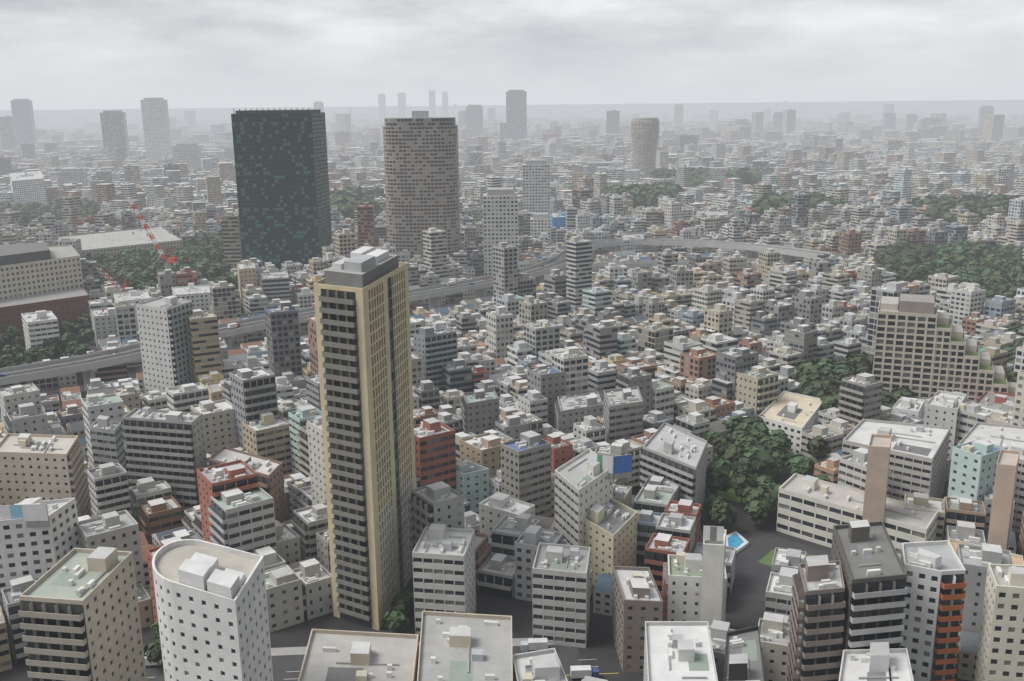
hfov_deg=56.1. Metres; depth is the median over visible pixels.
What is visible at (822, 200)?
tree
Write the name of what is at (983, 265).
tree
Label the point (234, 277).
tree
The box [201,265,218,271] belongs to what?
tree
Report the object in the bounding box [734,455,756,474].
tree
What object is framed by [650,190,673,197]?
tree
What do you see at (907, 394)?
tree
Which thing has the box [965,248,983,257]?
tree
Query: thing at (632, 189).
tree
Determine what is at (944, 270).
tree
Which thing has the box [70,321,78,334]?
tree
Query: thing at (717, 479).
tree
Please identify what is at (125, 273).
tree
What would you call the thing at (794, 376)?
tree
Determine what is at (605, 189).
tree
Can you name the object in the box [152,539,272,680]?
white round building
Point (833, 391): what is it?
tree
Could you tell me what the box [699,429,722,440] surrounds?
tree
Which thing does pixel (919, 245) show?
tree
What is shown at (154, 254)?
tree
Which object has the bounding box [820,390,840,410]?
tree
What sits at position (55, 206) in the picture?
tree
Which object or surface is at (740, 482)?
tree
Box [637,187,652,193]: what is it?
tree
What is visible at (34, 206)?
tree
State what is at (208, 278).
tree
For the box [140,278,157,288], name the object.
tree
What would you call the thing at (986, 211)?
tree
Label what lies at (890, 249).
tree
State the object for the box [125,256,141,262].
tree
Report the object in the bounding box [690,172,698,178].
tree
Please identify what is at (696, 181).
tree
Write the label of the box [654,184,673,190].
tree
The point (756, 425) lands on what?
tree
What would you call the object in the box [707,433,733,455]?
tree
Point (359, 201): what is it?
tree
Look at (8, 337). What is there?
tree
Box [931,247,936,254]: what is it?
tree
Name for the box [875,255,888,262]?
tree
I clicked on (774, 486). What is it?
tree
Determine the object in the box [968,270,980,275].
tree
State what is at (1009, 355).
tree
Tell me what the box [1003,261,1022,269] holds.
tree
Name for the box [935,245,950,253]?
tree
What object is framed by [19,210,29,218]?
tree
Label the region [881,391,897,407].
tree
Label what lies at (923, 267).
tree
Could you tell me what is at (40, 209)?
tree
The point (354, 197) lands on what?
tree
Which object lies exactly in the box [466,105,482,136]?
tower
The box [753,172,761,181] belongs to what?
tree
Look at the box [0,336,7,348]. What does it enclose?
tree
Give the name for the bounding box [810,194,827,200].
tree
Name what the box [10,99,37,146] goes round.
tower
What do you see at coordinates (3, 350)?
tree
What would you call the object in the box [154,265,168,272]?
tree
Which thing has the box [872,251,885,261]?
tree
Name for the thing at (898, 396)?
tree
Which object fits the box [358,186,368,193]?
tree
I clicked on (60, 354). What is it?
tree
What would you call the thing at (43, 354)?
tree
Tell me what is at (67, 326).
tree
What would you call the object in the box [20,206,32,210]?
tree
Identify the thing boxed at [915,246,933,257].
tree
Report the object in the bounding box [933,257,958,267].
tree
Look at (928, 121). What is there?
building
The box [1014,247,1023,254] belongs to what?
tree
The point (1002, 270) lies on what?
tree
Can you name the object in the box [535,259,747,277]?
expressway ramp
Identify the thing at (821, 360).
tree
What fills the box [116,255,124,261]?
tree
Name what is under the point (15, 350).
tree
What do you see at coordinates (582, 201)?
city blocks
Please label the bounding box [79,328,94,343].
tree
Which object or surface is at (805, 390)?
tree
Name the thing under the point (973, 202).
tree
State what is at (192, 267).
tree
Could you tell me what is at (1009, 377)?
tree
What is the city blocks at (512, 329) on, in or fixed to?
on the ground at (600, 650)
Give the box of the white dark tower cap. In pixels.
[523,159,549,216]
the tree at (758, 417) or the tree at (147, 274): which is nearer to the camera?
the tree at (758, 417)
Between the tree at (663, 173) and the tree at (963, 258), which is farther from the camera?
the tree at (663, 173)
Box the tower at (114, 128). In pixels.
[100,110,129,158]
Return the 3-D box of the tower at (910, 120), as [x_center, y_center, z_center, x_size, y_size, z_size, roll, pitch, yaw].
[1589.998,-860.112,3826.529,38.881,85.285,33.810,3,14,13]
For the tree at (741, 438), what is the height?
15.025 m
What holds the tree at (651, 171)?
on the ground at (600, 650)
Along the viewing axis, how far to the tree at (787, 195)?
1182.89 m
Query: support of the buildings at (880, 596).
on the ground at (600, 650)
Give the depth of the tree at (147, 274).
783.49 m
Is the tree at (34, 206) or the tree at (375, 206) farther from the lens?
the tree at (34, 206)
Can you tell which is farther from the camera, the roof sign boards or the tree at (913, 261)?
the tree at (913, 261)
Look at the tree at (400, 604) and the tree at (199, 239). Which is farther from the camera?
the tree at (199, 239)
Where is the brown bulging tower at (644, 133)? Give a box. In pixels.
[631,118,659,177]
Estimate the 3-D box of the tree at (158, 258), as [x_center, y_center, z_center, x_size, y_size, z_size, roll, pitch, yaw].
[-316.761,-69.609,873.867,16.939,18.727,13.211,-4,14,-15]
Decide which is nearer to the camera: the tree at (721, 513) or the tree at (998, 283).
the tree at (721, 513)
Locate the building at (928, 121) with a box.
[919,117,941,127]
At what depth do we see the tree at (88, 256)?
888.42 m
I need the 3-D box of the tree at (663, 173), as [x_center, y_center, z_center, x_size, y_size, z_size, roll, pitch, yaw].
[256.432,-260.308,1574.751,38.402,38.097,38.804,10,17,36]
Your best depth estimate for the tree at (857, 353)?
514.72 m
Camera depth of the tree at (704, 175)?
1533.06 m
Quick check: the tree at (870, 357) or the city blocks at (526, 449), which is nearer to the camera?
the city blocks at (526, 449)
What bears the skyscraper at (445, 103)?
on the ground at (600, 650)
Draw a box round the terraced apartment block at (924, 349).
[872,293,1015,400]
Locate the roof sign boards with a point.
(616, 467)
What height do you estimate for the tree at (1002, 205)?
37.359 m
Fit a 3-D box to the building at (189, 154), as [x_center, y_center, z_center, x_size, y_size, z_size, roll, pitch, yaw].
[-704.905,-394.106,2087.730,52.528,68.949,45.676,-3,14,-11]
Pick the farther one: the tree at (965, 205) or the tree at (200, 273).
the tree at (965, 205)
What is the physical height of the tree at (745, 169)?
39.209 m
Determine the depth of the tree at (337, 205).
1162.07 m
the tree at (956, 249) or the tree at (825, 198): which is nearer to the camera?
the tree at (956, 249)
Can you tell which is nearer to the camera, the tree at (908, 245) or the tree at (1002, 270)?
the tree at (1002, 270)
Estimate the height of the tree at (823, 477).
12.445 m
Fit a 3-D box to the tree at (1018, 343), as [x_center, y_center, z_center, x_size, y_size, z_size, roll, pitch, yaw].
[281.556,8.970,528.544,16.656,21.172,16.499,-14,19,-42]
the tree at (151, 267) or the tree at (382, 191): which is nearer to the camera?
the tree at (151, 267)
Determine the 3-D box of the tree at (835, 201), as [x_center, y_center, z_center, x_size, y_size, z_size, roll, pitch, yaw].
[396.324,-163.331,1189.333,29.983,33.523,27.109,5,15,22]
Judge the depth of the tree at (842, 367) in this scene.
494.03 m
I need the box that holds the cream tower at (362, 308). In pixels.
[313,246,415,629]
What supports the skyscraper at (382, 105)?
on the ground at (600, 650)
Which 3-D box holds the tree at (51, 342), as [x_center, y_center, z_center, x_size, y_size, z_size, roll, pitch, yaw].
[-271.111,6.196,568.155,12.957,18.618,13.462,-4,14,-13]
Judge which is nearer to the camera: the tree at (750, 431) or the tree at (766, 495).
the tree at (766, 495)
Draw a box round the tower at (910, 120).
[905,114,917,129]
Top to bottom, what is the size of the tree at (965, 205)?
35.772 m
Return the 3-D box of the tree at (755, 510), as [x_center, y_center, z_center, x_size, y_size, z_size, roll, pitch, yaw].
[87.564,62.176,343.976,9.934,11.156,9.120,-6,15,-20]
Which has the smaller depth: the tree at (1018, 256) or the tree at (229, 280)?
the tree at (229, 280)
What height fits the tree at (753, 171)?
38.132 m
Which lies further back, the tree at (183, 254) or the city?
the city
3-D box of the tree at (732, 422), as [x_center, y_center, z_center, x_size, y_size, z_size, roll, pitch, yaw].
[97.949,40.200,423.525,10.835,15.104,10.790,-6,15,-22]
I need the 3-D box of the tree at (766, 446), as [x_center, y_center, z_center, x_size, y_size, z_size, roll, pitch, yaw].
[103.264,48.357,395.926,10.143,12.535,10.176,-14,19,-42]
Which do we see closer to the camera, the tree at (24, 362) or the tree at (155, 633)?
the tree at (155, 633)
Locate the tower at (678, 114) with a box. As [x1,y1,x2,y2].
[673,104,683,125]
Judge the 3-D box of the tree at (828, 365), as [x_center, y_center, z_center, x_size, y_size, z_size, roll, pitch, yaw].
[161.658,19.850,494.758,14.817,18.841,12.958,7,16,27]
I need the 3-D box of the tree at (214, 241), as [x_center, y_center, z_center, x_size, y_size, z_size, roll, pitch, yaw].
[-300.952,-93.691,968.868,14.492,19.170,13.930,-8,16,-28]
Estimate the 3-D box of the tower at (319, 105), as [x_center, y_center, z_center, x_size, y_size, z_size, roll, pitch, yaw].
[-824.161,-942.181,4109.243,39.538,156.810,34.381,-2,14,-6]
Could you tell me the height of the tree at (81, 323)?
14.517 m
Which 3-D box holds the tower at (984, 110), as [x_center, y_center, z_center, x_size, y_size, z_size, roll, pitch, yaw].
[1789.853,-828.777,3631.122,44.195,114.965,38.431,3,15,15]
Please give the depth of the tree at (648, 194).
1267.79 m
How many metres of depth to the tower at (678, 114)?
4383.35 m
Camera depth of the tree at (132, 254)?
869.12 m
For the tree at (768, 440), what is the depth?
398.30 m
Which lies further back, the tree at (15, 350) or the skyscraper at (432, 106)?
the skyscraper at (432, 106)
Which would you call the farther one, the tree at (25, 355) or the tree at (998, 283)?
the tree at (998, 283)
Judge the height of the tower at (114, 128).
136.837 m
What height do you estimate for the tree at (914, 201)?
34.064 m
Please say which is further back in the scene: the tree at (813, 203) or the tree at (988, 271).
the tree at (813, 203)
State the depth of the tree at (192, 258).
866.32 m
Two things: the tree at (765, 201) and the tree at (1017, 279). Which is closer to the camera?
the tree at (1017, 279)
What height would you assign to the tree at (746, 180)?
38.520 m
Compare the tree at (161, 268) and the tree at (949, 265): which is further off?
the tree at (161, 268)
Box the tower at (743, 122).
[734,119,749,126]
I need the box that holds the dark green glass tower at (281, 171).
[231,108,331,270]
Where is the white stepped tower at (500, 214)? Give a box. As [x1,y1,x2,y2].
[483,187,518,275]
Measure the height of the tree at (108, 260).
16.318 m
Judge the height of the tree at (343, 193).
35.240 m
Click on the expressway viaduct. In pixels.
(88, 365)
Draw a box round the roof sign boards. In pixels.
[0,454,723,543]
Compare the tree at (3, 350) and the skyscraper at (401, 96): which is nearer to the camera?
the tree at (3, 350)
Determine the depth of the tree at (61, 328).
610.58 m
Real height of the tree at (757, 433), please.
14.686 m
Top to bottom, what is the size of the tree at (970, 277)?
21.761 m
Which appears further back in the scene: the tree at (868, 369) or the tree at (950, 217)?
the tree at (950, 217)
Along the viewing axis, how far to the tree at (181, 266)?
815.10 m
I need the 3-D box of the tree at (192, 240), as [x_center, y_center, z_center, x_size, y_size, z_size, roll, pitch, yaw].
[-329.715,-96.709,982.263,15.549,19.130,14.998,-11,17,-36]
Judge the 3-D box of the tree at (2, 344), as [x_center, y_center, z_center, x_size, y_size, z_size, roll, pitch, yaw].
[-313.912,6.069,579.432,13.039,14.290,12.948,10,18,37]
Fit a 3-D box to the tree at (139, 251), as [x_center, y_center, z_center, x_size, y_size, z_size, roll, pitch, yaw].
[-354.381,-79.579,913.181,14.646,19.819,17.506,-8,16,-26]
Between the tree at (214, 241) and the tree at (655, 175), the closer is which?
the tree at (214, 241)
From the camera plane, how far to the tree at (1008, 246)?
866.70 m
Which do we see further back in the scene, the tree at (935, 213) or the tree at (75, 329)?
the tree at (935, 213)
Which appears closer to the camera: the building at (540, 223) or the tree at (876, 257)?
the tree at (876, 257)
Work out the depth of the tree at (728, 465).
381.10 m
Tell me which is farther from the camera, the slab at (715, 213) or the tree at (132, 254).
the slab at (715, 213)
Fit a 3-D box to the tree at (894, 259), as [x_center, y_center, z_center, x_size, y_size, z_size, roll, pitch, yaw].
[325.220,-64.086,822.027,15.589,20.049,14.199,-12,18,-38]
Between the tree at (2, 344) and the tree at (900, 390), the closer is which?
the tree at (900, 390)
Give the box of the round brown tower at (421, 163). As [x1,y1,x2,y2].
[383,111,460,259]
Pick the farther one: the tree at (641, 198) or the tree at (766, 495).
the tree at (641, 198)
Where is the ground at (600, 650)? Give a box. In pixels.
[0,100,1023,680]
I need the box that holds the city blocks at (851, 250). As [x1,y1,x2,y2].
[0,197,1023,308]
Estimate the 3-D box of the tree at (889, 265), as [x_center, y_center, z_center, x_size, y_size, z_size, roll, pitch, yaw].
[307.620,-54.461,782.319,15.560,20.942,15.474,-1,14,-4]
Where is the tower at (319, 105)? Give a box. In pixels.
[313,101,323,111]
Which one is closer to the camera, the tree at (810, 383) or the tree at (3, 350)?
the tree at (810, 383)
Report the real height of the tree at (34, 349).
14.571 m
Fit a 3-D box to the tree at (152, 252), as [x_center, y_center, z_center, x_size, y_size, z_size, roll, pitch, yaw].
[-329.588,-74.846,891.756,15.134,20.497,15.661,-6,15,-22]
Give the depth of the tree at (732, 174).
1520.46 m
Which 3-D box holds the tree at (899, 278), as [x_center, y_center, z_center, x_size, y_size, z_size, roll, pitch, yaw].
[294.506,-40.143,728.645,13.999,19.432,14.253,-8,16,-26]
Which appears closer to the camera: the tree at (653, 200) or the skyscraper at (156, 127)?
the tree at (653, 200)
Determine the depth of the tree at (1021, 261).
776.63 m
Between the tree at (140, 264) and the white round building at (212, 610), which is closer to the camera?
the white round building at (212, 610)
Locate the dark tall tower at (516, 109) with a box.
[506,90,526,140]
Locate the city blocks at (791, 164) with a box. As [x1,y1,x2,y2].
[0,136,1023,194]
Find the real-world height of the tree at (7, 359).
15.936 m
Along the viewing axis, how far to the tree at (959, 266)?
780.75 m
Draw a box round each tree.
[0,332,12,344]
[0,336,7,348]
[0,340,4,353]
[0,345,10,354]
[0,354,21,367]
[3,203,12,208]
[5,324,20,341]
[7,345,24,355]
[13,332,24,346]
[16,351,34,362]
[17,360,30,364]
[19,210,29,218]
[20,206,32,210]
[23,215,27,223]
[26,346,40,361]
[27,215,36,222]
[28,203,38,208]
[34,348,57,361]
[35,206,47,212]
[41,336,64,353]
[44,346,62,358]
[49,204,60,208]
[58,321,73,332]
[58,322,66,338]
[60,331,78,345]
[63,339,78,354]
[67,352,78,356]
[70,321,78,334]
[73,319,89,339]
[73,343,90,354]
[75,313,91,327]
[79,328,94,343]
[81,203,89,209]
[85,253,91,259]
[89,209,99,214]
[91,254,106,263]
[97,264,107,269]
[98,271,111,277]
[99,277,107,283]
[103,257,114,263]
[108,261,123,269]
[109,267,121,276]
[114,269,125,280]
[116,249,129,256]
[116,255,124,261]
[116,271,130,280]
[119,263,134,270]
[120,249,133,255]
[120,276,138,289]
[124,253,139,256]
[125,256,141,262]
[126,271,145,278]
[131,267,143,273]
[132,247,145,255]
[132,261,148,269]
[137,280,153,289]
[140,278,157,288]
[141,250,150,257]
[141,272,152,279]
[143,637,161,668]
[145,254,151,263]
[146,264,162,272]
[148,249,158,259]
[150,622,159,638]
[152,250,169,260]
[152,261,164,264]
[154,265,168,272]
[155,254,169,260]
[174,250,190,260]
[176,262,192,268]
[182,237,196,244]
[185,254,199,262]
[186,265,198,271]
[190,250,205,257]
[194,238,205,243]
[195,234,208,240]
[195,247,206,251]
[196,262,209,269]
[197,271,205,275]
[198,275,211,280]
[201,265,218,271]
[204,233,214,239]
[204,252,213,259]
[205,267,222,279]
[206,238,219,245]
[211,249,224,260]
[213,244,223,250]
[214,229,222,235]
[214,260,228,266]
[216,263,229,272]
[221,277,237,288]
[228,275,237,281]
[330,189,342,196]
[330,198,347,215]
[338,198,358,216]
[340,191,354,196]
[340,203,357,218]
[346,187,361,195]
[346,193,364,198]
[355,192,366,197]
[355,197,371,203]
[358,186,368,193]
[361,199,382,216]
[364,188,383,197]
[369,187,385,197]
[381,610,409,632]
[390,599,409,616]
[393,588,413,607]
[602,184,618,193]
[607,184,625,192]
[624,186,638,191]
[629,191,637,208]
[633,192,648,206]
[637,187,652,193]
[639,187,654,194]
[646,187,673,195]
[649,167,669,177]
[649,187,673,193]
[649,191,669,205]
[650,181,670,185]
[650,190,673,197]
[653,168,674,177]
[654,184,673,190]
[657,170,675,177]
[658,172,675,178]
[665,184,685,191]
[690,167,702,172]
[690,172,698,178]
[690,177,704,186]
[699,172,708,180]
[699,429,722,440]
[702,493,727,510]
[706,467,730,493]
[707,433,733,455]
[707,455,736,476]
[707,499,738,525]
[720,442,744,477]
[722,415,744,431]
[725,171,747,183]
[728,427,748,440]
[730,470,757,505]
[731,428,753,439]
[733,433,761,445]
[734,417,759,429]
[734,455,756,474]
[735,421,769,434]
[738,171,755,184]
[739,167,751,171]
[741,442,775,473]
[742,487,756,503]
[743,497,769,527]
[747,170,763,175]
[749,483,777,522]
[751,430,768,437]
[752,197,779,209]
[752,206,771,215]
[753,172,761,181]
[753,415,765,424]
[755,474,776,485]
[756,190,779,200]
[757,436,777,446]
[761,443,772,449]
[765,193,789,202]
[765,483,781,511]
[768,428,792,450]
[768,444,794,476]
[781,192,791,199]
[785,453,817,476]
[787,199,817,208]
[791,373,797,381]
[793,359,815,369]
[796,364,819,382]
[797,379,826,392]
[797,386,816,395]
[802,190,820,197]
[802,361,827,374]
[806,388,827,397]
[806,435,831,462]
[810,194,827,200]
[812,474,830,481]
[816,358,827,366]
[817,198,833,204]
[817,360,840,377]
[818,376,840,389]
[820,370,838,378]
[820,388,839,400]
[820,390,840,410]
[827,196,843,204]
[833,362,852,374]
[836,371,856,383]
[837,359,856,371]
[842,369,855,375]
[844,351,867,359]
[845,353,871,369]
[857,366,872,373]
[866,354,873,365]
[872,249,888,256]
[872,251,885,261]
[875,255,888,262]
[875,259,885,267]
[881,261,899,270]
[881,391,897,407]
[884,254,899,263]
[885,247,896,253]
[886,243,899,252]
[886,268,899,275]
[888,393,905,399]
[891,386,914,397]
[893,248,908,256]
[896,276,908,281]
[897,257,917,265]
[898,251,914,256]
[899,241,916,249]
[899,266,910,269]
[901,390,914,397]
[902,261,912,267]
[903,268,927,282]
[906,197,932,206]
[913,243,930,248]
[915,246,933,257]
[915,257,923,263]
[915,265,929,276]
[917,199,942,206]
[919,206,946,220]
[921,260,934,269]
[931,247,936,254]
[932,198,956,206]
[932,202,952,208]
[933,194,949,202]
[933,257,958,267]
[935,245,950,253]
[935,249,949,258]
[938,254,950,259]
[938,267,953,272]
[941,211,957,224]
[942,205,971,212]
[945,264,955,269]
[947,270,967,281]
[949,255,959,261]
[950,202,978,209]
[950,246,965,253]
[953,193,980,200]
[954,253,973,263]
[955,198,983,204]
[955,240,974,248]
[955,263,965,269]
[958,199,972,204]
[960,264,980,273]
[961,273,983,285]
[963,207,980,215]
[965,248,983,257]
[968,258,980,264]
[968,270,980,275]
[974,241,990,249]
[975,245,985,251]
[975,260,995,272]
[976,203,1008,220]
[978,267,997,275]
[981,194,1006,200]
[981,287,998,297]
[982,248,995,252]
[982,275,991,284]
[986,253,1002,261]
[986,276,1009,290]
[987,196,1002,204]
[987,241,999,247]
[990,271,1010,280]
[992,247,1005,250]
[995,200,1008,208]
[995,248,1012,254]
[995,251,1011,258]
[995,257,1010,266]
[997,267,1005,273]
[999,285,1020,295]
[1001,347,1016,355]
[1002,244,1014,248]
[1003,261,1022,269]
[1004,368,1013,375]
[1005,291,1016,296]
[1005,371,1016,382]
[1006,265,1022,276]
[1007,351,1015,361]
[1007,356,1015,364]
[1011,272,1023,286]
[1011,340,1023,347]
[1012,254,1021,258]
[1012,258,1023,268]
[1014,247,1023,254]
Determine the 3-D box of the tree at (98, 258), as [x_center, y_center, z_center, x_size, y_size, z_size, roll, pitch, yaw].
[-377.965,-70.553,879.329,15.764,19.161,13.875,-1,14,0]
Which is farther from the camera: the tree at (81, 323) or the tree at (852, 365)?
the tree at (81, 323)
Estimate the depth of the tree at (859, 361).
504.99 m
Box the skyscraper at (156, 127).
[140,98,171,160]
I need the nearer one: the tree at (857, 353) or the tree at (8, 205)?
the tree at (857, 353)
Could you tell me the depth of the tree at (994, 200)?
1125.86 m
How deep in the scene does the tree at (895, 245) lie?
879.27 m
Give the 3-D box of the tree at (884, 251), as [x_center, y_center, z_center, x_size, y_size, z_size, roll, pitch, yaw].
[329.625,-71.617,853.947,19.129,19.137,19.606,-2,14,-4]
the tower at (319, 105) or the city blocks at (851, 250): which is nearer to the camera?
the city blocks at (851, 250)
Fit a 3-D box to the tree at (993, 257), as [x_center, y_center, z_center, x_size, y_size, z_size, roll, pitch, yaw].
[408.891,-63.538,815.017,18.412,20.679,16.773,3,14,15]
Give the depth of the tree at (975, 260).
787.53 m
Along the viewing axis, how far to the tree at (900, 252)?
844.53 m
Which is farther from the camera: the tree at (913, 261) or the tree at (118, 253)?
the tree at (118, 253)
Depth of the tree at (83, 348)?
567.49 m
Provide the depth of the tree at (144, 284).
734.64 m
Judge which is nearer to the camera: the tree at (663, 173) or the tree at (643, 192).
the tree at (643, 192)
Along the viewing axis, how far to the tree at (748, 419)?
420.44 m
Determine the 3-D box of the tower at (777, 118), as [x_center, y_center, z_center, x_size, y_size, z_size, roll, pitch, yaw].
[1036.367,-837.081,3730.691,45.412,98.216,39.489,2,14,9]
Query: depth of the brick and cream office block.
666.09 m
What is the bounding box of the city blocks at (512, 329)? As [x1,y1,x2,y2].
[7,236,1023,411]
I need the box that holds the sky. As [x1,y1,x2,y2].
[0,0,1023,109]
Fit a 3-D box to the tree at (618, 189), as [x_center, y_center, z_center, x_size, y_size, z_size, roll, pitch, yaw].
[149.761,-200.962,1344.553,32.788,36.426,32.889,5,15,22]
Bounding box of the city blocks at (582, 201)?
[0,163,1023,242]
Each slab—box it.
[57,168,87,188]
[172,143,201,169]
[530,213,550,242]
[692,211,727,215]
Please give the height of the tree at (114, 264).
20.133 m
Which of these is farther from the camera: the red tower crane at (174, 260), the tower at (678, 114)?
the tower at (678, 114)
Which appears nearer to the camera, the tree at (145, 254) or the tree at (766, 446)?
the tree at (766, 446)
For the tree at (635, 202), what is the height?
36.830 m
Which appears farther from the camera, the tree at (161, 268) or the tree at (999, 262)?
the tree at (161, 268)
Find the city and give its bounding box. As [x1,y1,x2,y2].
[0,101,1023,157]
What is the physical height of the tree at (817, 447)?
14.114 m
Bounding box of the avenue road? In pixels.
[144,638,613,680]
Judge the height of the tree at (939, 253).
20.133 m
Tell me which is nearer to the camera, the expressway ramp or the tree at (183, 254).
the expressway ramp
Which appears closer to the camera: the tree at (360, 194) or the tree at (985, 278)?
the tree at (985, 278)
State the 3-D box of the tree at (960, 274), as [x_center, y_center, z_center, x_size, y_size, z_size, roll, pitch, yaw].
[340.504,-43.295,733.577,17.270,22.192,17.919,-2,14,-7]
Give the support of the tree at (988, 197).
on the ground at (600, 650)
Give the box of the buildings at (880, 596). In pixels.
[0,170,1023,680]
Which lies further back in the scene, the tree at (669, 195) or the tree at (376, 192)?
the tree at (376, 192)
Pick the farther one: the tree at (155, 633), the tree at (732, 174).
the tree at (732, 174)
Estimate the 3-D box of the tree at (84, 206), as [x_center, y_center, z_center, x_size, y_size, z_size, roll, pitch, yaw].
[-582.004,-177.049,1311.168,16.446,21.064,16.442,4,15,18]
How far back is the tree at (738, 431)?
408.51 m
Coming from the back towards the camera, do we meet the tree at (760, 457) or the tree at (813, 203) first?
the tree at (813, 203)
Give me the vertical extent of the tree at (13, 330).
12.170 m
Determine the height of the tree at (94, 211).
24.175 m
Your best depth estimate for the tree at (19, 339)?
599.00 m
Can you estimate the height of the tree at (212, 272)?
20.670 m
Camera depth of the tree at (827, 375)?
486.78 m
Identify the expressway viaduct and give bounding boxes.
[0,238,830,390]
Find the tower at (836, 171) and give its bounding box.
[827,170,845,173]
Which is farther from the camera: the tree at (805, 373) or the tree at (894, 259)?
the tree at (894, 259)
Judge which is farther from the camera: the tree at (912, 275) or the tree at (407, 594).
the tree at (912, 275)
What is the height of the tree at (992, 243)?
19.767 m
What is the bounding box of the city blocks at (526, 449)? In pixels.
[0,343,1023,680]
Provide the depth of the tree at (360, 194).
1288.42 m
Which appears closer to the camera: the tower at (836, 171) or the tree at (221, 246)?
the tree at (221, 246)
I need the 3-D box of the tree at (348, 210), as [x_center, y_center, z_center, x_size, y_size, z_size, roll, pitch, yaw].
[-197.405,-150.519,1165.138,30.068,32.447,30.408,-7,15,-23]
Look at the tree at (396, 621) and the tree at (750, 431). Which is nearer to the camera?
the tree at (396, 621)
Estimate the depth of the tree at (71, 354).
554.94 m
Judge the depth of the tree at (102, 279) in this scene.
769.63 m
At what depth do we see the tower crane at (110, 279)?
639.92 m
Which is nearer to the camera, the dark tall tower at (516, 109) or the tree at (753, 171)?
the tree at (753, 171)
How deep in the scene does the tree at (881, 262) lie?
798.51 m
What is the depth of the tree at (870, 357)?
512.46 m
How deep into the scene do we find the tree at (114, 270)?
807.77 m
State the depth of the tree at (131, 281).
753.46 m
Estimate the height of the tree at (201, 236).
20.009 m
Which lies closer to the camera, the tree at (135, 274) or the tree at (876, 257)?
the tree at (135, 274)
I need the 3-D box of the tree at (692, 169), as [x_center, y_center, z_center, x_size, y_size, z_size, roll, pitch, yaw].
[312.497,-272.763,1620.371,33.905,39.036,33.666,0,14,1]
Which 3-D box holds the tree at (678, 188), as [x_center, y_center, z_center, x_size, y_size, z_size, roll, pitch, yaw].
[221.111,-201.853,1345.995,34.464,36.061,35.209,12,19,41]
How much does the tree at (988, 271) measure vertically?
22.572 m
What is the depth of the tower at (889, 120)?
3807.90 m
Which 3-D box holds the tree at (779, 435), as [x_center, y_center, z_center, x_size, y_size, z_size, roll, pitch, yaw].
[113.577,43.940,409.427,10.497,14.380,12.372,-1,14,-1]
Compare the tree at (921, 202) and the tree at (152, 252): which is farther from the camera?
the tree at (921, 202)
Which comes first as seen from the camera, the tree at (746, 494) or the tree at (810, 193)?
the tree at (746, 494)
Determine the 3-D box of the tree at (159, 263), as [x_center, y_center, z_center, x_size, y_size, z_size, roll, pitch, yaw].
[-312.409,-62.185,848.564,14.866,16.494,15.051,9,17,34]
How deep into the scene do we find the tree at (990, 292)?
673.46 m
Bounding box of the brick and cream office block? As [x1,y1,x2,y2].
[0,242,90,340]
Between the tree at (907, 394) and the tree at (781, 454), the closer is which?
the tree at (781, 454)
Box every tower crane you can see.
[96,267,127,311]
[129,199,178,269]
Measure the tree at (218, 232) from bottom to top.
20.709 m
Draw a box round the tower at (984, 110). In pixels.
[977,106,993,126]
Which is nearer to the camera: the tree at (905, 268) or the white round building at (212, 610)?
the white round building at (212, 610)
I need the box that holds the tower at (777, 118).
[772,112,782,130]
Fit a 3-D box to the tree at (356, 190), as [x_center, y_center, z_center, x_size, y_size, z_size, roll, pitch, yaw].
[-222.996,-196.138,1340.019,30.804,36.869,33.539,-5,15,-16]
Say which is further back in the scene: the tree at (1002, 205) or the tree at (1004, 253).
the tree at (1002, 205)
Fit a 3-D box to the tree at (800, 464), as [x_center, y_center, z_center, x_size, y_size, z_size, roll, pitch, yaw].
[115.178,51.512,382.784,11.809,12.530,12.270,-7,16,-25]
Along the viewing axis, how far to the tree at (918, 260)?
805.90 m
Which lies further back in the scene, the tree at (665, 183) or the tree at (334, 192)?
the tree at (665, 183)
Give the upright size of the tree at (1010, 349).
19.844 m
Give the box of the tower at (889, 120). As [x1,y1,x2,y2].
[882,113,895,128]
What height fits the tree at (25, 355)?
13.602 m
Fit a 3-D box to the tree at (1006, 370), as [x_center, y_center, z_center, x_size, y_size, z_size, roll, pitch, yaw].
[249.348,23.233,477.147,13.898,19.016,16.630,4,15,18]
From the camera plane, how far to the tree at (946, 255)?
816.58 m
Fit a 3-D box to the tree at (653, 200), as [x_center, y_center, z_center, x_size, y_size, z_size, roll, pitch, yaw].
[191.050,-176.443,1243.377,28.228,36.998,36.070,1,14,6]
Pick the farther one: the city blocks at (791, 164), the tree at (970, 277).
the city blocks at (791, 164)
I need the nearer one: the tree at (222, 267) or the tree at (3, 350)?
the tree at (3, 350)
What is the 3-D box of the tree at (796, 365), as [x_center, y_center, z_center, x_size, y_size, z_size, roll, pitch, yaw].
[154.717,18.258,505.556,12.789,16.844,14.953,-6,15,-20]
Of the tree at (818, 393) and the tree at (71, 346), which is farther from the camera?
the tree at (71, 346)
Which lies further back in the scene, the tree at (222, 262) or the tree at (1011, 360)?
the tree at (222, 262)
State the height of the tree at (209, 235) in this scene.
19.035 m
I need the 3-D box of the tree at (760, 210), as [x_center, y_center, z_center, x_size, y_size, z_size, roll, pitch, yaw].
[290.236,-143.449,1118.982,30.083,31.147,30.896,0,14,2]
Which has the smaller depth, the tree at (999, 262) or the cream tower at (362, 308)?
the cream tower at (362, 308)
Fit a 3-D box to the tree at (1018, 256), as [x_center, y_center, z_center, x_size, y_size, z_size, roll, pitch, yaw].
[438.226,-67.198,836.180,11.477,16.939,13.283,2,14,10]

